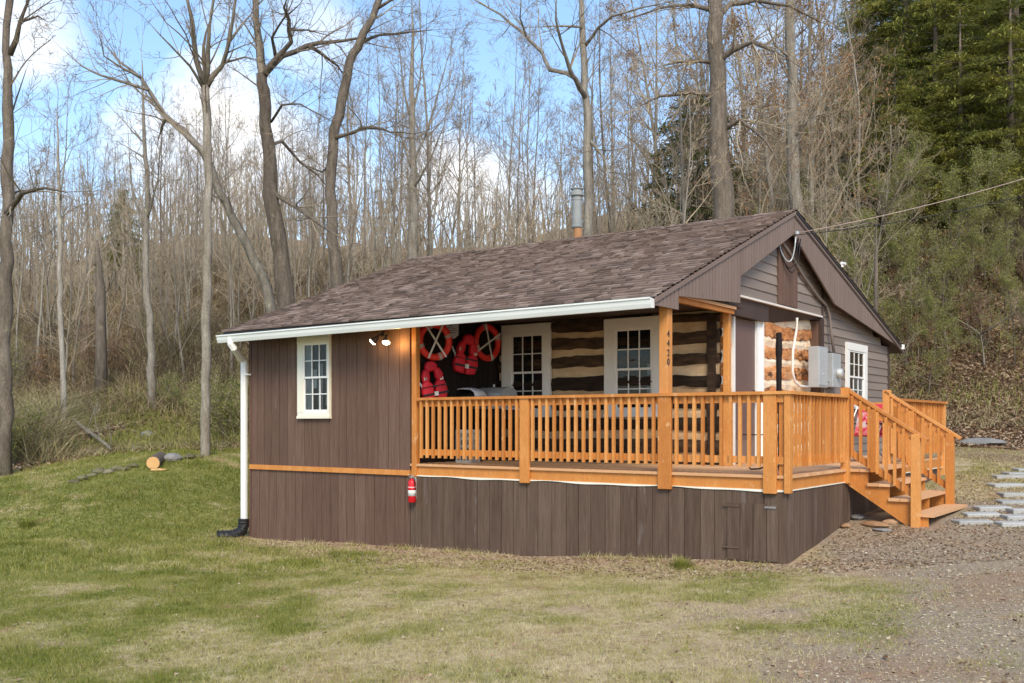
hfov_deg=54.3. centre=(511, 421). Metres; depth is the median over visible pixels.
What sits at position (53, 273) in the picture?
bare sapling
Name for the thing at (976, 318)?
bush
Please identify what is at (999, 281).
bush
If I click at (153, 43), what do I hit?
sky
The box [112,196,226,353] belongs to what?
bare sapling
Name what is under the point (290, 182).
bare tree
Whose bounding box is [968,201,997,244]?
bush
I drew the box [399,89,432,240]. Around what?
bare tree
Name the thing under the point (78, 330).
bare sapling
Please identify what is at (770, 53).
bare tree
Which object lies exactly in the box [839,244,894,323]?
budding tree
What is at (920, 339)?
bush
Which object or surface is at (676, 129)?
bare sapling
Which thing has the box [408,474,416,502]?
fire extinguisher
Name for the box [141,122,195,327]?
bare tree
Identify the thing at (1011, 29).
conifer
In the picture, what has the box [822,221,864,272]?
bush
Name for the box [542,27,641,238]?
bare sapling
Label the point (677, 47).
bare tree
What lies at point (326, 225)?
bare sapling
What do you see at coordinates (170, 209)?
bare tree
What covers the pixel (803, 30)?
beech tree
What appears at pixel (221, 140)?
bare tree
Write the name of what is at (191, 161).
bare tree
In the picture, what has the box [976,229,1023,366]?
budding tree
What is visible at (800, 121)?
bare tree
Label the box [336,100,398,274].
bare sapling
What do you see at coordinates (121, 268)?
bare sapling
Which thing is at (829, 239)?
budding tree
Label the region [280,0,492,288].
bare tree
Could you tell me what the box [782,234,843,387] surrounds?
electric meter
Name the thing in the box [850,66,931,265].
bare sapling
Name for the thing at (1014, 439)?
undergrowth
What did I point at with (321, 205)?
bare sapling
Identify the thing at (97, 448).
undergrowth
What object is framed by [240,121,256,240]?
bare tree
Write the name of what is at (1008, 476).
paving slab
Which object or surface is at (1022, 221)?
bush
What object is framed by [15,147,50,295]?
bare tree
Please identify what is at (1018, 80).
conifer
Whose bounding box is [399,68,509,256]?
bare sapling
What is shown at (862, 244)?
bare sapling
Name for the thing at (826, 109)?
bare sapling
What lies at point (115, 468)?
stone
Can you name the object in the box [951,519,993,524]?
paving slab
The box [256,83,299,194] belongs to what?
bare tree
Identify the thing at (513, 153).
bare sapling
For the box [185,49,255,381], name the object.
bare tree
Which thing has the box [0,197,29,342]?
bare sapling
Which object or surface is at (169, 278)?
bare sapling
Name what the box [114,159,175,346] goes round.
bare sapling
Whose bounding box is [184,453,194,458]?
stone
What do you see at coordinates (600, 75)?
bare tree
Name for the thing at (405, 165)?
bare tree
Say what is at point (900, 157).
budding tree
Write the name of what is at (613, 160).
bare tree
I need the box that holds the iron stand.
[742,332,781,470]
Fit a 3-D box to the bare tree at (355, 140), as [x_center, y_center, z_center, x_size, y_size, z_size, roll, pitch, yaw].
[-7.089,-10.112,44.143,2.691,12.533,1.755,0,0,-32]
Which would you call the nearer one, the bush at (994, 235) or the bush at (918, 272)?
the bush at (918, 272)
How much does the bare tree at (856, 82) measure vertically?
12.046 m
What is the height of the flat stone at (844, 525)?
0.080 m
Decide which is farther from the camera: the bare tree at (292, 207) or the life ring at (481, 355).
the bare tree at (292, 207)
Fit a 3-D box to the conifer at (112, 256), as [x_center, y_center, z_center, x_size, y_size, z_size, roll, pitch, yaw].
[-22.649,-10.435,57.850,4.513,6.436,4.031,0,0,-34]
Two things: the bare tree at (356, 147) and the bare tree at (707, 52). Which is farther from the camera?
the bare tree at (707, 52)
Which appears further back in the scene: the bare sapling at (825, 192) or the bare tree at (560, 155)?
the bare tree at (560, 155)
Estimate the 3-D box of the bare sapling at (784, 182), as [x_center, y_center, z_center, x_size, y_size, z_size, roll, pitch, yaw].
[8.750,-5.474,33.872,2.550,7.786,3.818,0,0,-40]
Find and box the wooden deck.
[410,387,966,563]
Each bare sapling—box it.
[0,147,53,328]
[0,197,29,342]
[13,200,57,345]
[14,163,68,317]
[14,212,93,326]
[15,88,100,359]
[38,212,90,375]
[51,200,126,384]
[69,162,154,346]
[75,108,167,356]
[96,151,182,321]
[103,215,138,320]
[106,176,171,332]
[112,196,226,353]
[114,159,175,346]
[122,143,200,380]
[133,142,230,325]
[135,129,211,350]
[153,218,201,342]
[154,205,220,344]
[191,137,241,310]
[193,205,247,326]
[203,146,272,318]
[211,188,259,312]
[212,224,323,343]
[218,149,273,318]
[219,147,272,348]
[219,156,348,313]
[221,114,292,311]
[234,180,273,273]
[237,120,308,313]
[242,136,345,282]
[266,110,369,291]
[293,123,355,279]
[301,133,393,294]
[312,166,359,289]
[319,73,425,290]
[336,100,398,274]
[346,126,425,282]
[383,169,446,266]
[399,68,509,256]
[420,136,506,255]
[436,186,497,253]
[461,160,503,249]
[465,98,546,244]
[475,24,605,243]
[476,112,526,249]
[493,101,604,246]
[497,83,592,241]
[523,120,595,240]
[527,183,558,241]
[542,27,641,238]
[546,125,631,238]
[558,76,647,233]
[565,93,653,234]
[574,21,654,233]
[592,55,691,227]
[593,143,655,228]
[606,96,669,231]
[631,70,676,228]
[640,78,733,225]
[644,198,664,227]
[658,107,709,222]
[666,142,696,223]
[670,116,713,221]
[726,48,851,216]
[735,29,834,255]
[735,123,784,210]
[767,42,849,212]
[768,148,809,216]
[777,0,890,241]
[797,97,862,267]
[797,114,858,274]
[802,86,896,283]
[804,148,842,226]
[809,98,881,260]
[817,174,942,324]
[833,114,937,304]
[834,229,921,366]
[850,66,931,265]
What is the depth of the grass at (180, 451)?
27.03 m
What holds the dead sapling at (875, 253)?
on the ground at (968, 580)
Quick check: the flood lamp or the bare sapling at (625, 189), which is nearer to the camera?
the flood lamp
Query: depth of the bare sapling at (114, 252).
37.62 m
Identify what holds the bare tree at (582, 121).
on the ground at (968, 580)
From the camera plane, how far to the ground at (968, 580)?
9.72 m
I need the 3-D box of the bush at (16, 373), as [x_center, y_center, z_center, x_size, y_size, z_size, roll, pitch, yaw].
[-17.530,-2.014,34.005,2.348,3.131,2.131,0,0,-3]
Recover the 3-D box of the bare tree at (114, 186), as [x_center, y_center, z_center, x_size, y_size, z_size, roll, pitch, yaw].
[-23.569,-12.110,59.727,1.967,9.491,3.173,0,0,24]
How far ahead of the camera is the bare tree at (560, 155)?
60.94 m
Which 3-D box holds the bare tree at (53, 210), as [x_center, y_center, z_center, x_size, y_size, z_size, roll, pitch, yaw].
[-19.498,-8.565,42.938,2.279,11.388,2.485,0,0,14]
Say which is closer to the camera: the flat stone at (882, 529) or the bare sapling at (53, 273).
the flat stone at (882, 529)
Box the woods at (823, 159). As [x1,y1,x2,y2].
[738,30,948,249]
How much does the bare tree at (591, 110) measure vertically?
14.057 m
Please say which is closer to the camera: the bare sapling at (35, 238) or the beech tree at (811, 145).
the beech tree at (811, 145)
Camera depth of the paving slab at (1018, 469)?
18.99 m
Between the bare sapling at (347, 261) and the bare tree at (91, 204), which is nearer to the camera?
the bare sapling at (347, 261)
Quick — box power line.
[779,178,1023,272]
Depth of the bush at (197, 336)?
36.64 m
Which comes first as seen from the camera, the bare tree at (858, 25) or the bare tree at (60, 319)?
the bare tree at (60, 319)
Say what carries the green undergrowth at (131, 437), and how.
on the ground at (968, 580)
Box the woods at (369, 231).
[0,142,433,325]
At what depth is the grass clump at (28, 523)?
17.82 m
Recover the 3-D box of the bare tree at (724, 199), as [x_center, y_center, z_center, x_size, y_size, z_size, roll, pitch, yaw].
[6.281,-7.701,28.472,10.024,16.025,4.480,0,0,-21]
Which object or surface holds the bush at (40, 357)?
on the ground at (968, 580)
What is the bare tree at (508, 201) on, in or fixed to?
on the ground at (968, 580)
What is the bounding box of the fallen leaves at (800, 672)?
[0,452,1023,682]
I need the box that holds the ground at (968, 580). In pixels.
[0,76,1023,682]
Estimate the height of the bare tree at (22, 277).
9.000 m
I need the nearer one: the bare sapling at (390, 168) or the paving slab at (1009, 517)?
the paving slab at (1009, 517)
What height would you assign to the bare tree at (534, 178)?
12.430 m
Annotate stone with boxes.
[68,479,79,483]
[77,474,88,480]
[87,473,96,477]
[91,467,104,474]
[103,469,113,474]
[110,466,122,470]
[127,463,138,467]
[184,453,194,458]
[841,523,851,527]
[850,514,865,519]
[860,521,888,527]
[872,528,892,531]
[882,518,901,523]
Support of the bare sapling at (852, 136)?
on the ground at (968, 580)
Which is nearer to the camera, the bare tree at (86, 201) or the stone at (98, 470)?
the stone at (98, 470)
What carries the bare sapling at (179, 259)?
on the ground at (968, 580)
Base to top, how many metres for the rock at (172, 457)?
0.250 m
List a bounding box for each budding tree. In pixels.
[752,203,774,213]
[777,164,841,248]
[822,233,854,256]
[823,143,926,298]
[828,207,905,343]
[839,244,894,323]
[849,126,933,278]
[878,154,947,275]
[878,234,925,330]
[882,221,944,365]
[890,341,920,381]
[892,144,999,330]
[901,289,967,394]
[912,246,983,364]
[913,162,985,296]
[933,183,1000,322]
[946,137,1013,279]
[965,147,1023,313]
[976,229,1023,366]
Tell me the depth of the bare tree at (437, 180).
37.59 m
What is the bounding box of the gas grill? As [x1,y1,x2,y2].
[472,384,530,460]
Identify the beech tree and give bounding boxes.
[560,0,706,223]
[641,0,844,234]
[645,0,823,220]
[691,29,834,255]
[705,1,876,193]
[736,0,920,239]
[764,0,923,253]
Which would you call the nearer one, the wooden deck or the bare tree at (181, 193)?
the wooden deck
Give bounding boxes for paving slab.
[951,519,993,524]
[961,512,1000,516]
[972,505,1011,511]
[986,483,1023,487]
[990,475,1023,478]
[994,521,1023,526]
[995,499,1023,504]
[997,492,1023,497]
[1000,514,1023,520]
[1001,472,1023,474]
[1005,508,1023,513]
[1011,468,1023,471]
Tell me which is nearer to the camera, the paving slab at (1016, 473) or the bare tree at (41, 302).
the paving slab at (1016, 473)
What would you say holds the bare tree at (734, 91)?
on the ground at (968, 580)
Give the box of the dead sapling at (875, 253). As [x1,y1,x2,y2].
[810,125,952,312]
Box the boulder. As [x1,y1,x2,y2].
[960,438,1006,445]
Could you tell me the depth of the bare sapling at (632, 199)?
41.75 m
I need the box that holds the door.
[735,318,754,455]
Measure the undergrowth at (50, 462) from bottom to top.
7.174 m
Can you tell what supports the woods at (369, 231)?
on the ground at (968, 580)
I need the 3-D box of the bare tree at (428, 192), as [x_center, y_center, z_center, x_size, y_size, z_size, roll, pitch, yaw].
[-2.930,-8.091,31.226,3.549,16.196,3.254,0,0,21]
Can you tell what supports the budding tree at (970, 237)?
on the ground at (968, 580)
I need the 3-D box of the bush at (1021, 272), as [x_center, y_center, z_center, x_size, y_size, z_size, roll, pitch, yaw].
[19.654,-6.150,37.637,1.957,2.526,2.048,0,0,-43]
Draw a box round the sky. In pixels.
[0,0,1019,268]
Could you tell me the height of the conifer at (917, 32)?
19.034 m
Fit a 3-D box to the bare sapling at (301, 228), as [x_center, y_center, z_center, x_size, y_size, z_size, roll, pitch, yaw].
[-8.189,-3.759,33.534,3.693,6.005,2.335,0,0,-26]
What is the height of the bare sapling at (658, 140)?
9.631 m
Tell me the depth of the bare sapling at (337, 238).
45.41 m
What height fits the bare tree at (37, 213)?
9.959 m
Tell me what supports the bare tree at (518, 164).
on the ground at (968, 580)
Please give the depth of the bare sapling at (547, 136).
40.73 m
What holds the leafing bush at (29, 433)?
on the ground at (968, 580)
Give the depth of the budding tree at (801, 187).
37.20 m
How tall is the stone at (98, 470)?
0.216 m
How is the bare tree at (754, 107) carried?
on the ground at (968, 580)
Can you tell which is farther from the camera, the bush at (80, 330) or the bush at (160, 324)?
the bush at (80, 330)
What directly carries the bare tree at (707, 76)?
on the ground at (968, 580)
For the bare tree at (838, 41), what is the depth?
48.23 m
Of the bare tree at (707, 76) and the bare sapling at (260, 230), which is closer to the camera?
the bare tree at (707, 76)
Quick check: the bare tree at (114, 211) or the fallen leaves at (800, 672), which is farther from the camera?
the bare tree at (114, 211)
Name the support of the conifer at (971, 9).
on the ground at (968, 580)
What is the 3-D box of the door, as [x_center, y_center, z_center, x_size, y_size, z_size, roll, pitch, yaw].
[3.613,-0.479,15.458,0.131,2.197,0.823,0,0,36]
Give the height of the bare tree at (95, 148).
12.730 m
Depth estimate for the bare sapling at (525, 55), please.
42.05 m
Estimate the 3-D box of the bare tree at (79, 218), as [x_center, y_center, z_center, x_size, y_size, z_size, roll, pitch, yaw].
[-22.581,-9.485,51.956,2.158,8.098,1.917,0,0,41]
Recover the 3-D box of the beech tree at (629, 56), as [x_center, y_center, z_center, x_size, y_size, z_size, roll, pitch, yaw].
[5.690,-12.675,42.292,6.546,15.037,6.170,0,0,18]
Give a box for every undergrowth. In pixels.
[10,245,404,418]
[11,299,266,470]
[12,364,248,449]
[12,381,149,463]
[12,397,248,463]
[356,172,820,277]
[763,81,1023,429]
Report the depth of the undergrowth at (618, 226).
57.68 m
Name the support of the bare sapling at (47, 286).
on the ground at (968, 580)
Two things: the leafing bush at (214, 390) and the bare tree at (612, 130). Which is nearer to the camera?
the leafing bush at (214, 390)
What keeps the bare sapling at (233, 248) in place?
on the ground at (968, 580)
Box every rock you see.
[140,430,153,437]
[164,453,182,461]
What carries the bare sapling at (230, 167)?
on the ground at (968, 580)
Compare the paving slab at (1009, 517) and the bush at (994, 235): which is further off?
the bush at (994, 235)
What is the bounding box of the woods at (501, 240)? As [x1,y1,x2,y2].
[371,40,874,258]
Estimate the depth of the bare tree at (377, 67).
52.99 m
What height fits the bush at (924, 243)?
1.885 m
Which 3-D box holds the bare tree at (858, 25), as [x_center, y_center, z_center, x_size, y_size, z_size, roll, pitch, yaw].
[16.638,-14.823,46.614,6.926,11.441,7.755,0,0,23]
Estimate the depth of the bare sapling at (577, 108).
33.67 m
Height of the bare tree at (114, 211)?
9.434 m
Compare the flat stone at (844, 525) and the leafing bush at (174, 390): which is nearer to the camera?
the flat stone at (844, 525)
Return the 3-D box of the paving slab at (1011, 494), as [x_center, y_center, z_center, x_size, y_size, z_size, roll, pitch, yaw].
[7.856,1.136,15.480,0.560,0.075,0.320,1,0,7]
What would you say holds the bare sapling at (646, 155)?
on the ground at (968, 580)
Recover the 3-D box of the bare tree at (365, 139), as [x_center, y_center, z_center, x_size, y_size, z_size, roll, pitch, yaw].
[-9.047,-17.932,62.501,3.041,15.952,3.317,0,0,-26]
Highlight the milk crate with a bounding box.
[456,430,479,462]
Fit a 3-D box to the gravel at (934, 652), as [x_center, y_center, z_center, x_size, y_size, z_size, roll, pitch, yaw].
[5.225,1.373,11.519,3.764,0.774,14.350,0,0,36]
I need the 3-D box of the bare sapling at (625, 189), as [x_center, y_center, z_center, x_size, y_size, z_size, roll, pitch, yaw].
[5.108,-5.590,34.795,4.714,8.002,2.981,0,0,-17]
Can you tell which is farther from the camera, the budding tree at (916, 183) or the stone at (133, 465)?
the budding tree at (916, 183)
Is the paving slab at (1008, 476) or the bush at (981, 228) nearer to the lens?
the paving slab at (1008, 476)
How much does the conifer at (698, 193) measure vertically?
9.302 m
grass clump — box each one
[16,516,40,527]
[669,555,694,568]
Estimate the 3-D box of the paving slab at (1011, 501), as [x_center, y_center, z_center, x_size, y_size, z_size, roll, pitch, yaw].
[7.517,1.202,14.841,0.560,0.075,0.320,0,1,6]
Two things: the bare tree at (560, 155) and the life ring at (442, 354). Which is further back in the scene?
the bare tree at (560, 155)
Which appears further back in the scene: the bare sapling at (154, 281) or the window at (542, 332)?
the bare sapling at (154, 281)
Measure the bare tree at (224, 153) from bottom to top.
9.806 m
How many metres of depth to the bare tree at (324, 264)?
41.20 m
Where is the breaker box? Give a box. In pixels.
[791,318,827,387]
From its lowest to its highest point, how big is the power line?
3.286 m
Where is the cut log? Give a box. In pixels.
[146,452,165,468]
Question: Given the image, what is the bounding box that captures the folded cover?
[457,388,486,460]
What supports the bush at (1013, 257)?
on the ground at (968, 580)
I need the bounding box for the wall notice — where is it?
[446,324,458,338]
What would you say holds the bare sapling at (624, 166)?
on the ground at (968, 580)
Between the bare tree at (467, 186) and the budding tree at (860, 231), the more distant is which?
the bare tree at (467, 186)
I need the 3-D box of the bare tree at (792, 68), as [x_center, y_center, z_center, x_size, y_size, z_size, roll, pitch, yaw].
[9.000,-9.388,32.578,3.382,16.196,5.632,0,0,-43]
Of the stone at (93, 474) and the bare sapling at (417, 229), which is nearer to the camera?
the stone at (93, 474)
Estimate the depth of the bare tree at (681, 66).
62.98 m
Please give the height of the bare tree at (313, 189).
11.525 m
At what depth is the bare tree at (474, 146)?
53.90 m
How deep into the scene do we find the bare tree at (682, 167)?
31.07 m
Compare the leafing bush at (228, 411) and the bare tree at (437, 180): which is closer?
the leafing bush at (228, 411)
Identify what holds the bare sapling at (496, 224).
on the ground at (968, 580)
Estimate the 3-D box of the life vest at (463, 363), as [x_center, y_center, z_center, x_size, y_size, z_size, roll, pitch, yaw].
[-0.761,-1.111,16.270,0.514,0.656,0.131,10,-6,-34]
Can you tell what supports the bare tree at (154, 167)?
on the ground at (968, 580)
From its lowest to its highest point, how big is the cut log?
0.376 m
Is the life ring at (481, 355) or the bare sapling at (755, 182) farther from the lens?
the bare sapling at (755, 182)
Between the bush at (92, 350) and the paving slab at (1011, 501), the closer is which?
the paving slab at (1011, 501)
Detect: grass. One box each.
[0,440,1023,573]
[0,524,1023,682]
[24,368,248,471]
[219,529,791,567]
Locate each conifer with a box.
[82,189,151,281]
[629,82,764,229]
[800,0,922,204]
[801,0,1023,221]
[802,0,925,154]
[815,0,990,122]
[826,52,965,253]
[841,0,1022,229]
[869,0,1022,108]
[877,12,1023,246]
[894,0,1023,256]
[910,0,1023,210]
[912,0,1023,217]
[995,6,1023,160]
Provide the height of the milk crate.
0.520 m
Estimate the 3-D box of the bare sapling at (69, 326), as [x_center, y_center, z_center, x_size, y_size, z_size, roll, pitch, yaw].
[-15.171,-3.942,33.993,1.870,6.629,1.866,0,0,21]
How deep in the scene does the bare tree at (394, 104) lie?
63.77 m
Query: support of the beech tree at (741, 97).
on the ground at (968, 580)
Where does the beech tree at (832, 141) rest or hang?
on the ground at (968, 580)
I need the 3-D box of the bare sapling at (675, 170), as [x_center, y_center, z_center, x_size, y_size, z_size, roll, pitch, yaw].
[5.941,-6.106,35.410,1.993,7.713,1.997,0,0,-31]
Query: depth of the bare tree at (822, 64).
41.49 m
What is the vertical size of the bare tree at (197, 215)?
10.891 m
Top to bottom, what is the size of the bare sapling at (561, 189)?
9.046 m
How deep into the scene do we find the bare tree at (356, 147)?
55.45 m
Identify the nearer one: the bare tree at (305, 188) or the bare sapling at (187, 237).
the bare sapling at (187, 237)
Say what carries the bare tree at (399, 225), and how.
on the ground at (968, 580)
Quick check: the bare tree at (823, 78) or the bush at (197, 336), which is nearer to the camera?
the bush at (197, 336)
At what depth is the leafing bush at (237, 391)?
28.86 m
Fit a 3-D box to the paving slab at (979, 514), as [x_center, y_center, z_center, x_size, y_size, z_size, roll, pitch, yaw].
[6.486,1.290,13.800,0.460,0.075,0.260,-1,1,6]
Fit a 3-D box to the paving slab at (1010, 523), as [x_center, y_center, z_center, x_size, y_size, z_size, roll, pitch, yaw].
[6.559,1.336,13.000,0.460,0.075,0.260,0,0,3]
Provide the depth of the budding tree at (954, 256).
33.10 m
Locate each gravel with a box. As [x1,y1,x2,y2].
[242,515,1023,582]
[577,488,1023,682]
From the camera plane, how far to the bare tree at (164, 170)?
61.11 m
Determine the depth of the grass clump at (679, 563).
11.98 m
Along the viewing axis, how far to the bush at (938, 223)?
41.86 m
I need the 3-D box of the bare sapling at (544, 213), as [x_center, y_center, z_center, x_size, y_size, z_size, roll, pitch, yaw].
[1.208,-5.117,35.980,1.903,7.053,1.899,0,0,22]
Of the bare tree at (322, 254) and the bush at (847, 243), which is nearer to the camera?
the bare tree at (322, 254)
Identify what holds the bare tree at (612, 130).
on the ground at (968, 580)
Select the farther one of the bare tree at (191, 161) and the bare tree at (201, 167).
the bare tree at (201, 167)
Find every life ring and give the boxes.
[420,325,451,360]
[473,323,500,361]
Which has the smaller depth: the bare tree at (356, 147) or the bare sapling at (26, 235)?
the bare sapling at (26, 235)
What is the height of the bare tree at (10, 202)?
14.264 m
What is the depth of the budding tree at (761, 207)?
34.66 m
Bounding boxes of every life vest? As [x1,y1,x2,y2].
[420,361,448,397]
[452,334,478,374]
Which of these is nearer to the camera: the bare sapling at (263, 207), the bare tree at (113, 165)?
the bare sapling at (263, 207)
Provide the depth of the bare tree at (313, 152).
56.93 m
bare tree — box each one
[0,0,124,475]
[0,102,24,283]
[0,148,48,360]
[11,0,276,312]
[13,144,67,320]
[13,156,29,290]
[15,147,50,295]
[18,40,105,425]
[19,83,93,343]
[19,137,57,375]
[20,149,82,332]
[49,172,82,288]
[56,153,86,306]
[56,163,97,293]
[68,118,107,293]
[69,198,127,395]
[70,132,102,287]
[73,142,112,306]
[77,90,112,245]
[85,141,138,297]
[88,3,182,409]
[92,118,154,291]
[95,135,130,285]
[104,0,313,455]
[126,66,202,311]
[132,115,194,302]
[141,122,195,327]
[148,106,183,270]
[153,142,188,306]
[169,87,202,324]
[171,99,204,266]
[173,148,189,262]
[174,83,220,294]
[175,90,227,253]
[184,112,225,215]
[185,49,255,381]
[190,125,211,200]
[194,84,240,207]
[200,64,244,270]
[202,64,250,263]
[202,158,257,325]
[203,107,242,272]
[208,0,430,308]
[235,150,254,234]
[240,88,278,299]
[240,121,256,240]
[248,69,351,296]
[256,79,317,238]
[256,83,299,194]
[258,80,323,302]
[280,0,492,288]
[281,135,323,300]
[284,90,322,297]
[284,158,307,277]
[286,95,369,290]
[286,156,337,293]
[294,108,324,268]
[295,143,322,280]
[297,108,326,268]
[314,5,374,276]
[323,47,378,282]
[330,52,381,273]
[347,1,417,267]
[349,17,388,253]
[359,23,433,261]
[363,0,477,258]
[370,65,409,264]
[371,0,487,253]
[374,13,426,261]
[375,0,478,255]
[381,67,464,255]
[387,87,437,222]
[388,107,425,202]
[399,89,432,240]
[402,36,457,221]
[420,35,492,251]
[436,27,507,250]
[446,0,724,235]
[446,73,492,244]
[473,14,545,245]
[476,4,565,237]
[479,0,561,244]
[480,123,527,245]
[501,39,568,242]
[547,98,583,238]
[556,5,617,233]
[560,0,645,232]
[563,39,623,223]
[575,0,853,219]
[578,1,647,228]
[589,0,708,224]
[592,88,633,230]
[603,22,653,221]
[617,24,650,216]
[627,0,736,222]
[629,83,652,226]
[649,0,728,199]
[653,0,746,218]
[654,0,706,219]
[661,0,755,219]
[661,18,703,201]
[691,11,727,113]
[703,0,879,215]
[706,9,766,200]
[729,17,785,214]
[734,21,755,118]
[753,0,804,185]
[769,0,815,186]
[779,0,869,219]
[801,0,854,238]
[802,1,856,214]
[821,0,886,248]
[827,0,886,260]
[918,291,1023,366]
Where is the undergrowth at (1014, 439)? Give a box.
[779,164,1023,450]
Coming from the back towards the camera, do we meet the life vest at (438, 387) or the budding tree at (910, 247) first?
the budding tree at (910, 247)
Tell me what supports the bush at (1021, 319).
on the ground at (968, 580)
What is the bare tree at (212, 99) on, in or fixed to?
on the ground at (968, 580)
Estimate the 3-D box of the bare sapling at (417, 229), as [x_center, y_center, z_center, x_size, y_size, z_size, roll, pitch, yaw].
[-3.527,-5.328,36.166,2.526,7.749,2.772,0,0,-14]
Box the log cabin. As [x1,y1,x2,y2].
[216,187,904,546]
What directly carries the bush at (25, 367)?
on the ground at (968, 580)
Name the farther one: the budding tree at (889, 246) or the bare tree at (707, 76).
the bare tree at (707, 76)
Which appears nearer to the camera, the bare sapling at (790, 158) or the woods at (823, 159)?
the bare sapling at (790, 158)
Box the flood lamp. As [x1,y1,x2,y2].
[370,330,389,344]
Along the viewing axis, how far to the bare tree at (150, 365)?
30.93 m
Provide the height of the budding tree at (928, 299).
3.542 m
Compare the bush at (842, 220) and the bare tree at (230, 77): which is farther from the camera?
the bare tree at (230, 77)
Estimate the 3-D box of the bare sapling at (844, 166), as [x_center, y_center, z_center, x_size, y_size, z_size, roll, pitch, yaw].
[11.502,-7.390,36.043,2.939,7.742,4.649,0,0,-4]
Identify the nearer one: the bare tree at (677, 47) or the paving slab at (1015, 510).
the paving slab at (1015, 510)
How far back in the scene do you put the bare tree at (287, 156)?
60.27 m
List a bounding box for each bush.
[10,317,38,391]
[10,319,47,364]
[12,393,48,463]
[13,345,35,381]
[13,408,62,450]
[26,344,65,386]
[69,308,94,355]
[71,317,93,345]
[79,327,115,373]
[107,336,136,378]
[122,289,159,344]
[122,300,169,347]
[135,295,186,351]
[156,371,200,409]
[177,375,240,424]
[180,294,237,338]
[183,370,248,437]
[184,367,247,433]
[187,325,223,365]
[789,197,872,251]
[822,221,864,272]
[825,192,868,235]
[868,219,887,251]
[885,245,938,316]
[897,304,935,358]
[904,204,950,244]
[913,213,943,255]
[930,221,984,279]
[957,284,1006,347]
[959,211,1016,251]
[966,212,1012,268]
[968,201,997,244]
[988,205,1023,232]
[990,268,1016,295]
[996,176,1023,214]
[997,227,1023,272]
[1000,284,1023,327]
[1004,212,1023,241]
[1005,240,1023,280]
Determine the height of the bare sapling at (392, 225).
10.322 m
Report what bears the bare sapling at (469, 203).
on the ground at (968, 580)
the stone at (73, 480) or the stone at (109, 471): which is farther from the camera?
the stone at (109, 471)
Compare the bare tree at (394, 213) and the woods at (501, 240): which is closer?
the bare tree at (394, 213)
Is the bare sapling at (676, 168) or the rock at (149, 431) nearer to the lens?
the rock at (149, 431)
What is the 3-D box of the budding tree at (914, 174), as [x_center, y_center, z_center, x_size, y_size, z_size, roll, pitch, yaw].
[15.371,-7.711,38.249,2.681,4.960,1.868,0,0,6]
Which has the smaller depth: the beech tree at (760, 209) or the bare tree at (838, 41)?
the beech tree at (760, 209)
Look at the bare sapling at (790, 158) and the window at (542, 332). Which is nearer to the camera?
the window at (542, 332)
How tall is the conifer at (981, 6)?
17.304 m
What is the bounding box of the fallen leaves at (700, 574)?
[200,455,1023,580]
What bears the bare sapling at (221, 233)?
on the ground at (968, 580)
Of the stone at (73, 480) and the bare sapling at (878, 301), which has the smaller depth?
the stone at (73, 480)
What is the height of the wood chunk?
0.078 m
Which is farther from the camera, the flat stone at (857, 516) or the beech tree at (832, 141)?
the beech tree at (832, 141)
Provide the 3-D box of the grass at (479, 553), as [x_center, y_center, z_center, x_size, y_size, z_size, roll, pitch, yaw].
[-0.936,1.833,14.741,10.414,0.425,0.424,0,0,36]
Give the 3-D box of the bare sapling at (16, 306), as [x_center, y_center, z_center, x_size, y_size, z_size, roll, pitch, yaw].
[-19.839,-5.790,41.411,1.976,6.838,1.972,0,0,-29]
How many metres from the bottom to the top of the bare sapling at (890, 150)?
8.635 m
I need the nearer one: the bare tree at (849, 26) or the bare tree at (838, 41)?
the bare tree at (849, 26)
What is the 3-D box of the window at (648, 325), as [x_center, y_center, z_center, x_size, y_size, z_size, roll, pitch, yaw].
[1.881,-0.857,15.648,1.007,1.554,0.060,0,0,36]
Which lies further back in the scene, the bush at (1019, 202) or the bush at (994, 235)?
the bush at (1019, 202)
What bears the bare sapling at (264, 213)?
on the ground at (968, 580)
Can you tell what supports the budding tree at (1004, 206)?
on the ground at (968, 580)
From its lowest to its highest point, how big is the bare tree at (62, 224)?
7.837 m
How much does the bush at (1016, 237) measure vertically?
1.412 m
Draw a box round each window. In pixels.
[296,334,331,418]
[501,323,551,416]
[603,316,658,416]
[845,342,867,408]
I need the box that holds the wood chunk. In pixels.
[151,468,166,470]
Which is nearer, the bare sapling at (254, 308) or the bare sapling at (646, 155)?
the bare sapling at (646, 155)
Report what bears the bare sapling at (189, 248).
on the ground at (968, 580)
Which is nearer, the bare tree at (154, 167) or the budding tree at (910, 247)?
the budding tree at (910, 247)
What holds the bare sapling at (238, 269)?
on the ground at (968, 580)
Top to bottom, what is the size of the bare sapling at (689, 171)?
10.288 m
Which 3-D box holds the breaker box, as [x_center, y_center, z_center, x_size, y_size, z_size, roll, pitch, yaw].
[5.120,-1.168,17.151,0.208,1.178,1.232,0,0,38]
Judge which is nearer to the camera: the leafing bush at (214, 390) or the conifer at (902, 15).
the leafing bush at (214, 390)
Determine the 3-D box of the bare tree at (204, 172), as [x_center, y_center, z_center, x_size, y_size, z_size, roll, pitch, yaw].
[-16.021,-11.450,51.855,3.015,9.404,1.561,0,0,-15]
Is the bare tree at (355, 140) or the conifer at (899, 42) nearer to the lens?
the bare tree at (355, 140)
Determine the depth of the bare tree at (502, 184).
39.88 m
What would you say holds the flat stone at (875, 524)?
on the ground at (968, 580)
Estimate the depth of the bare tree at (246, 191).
56.83 m

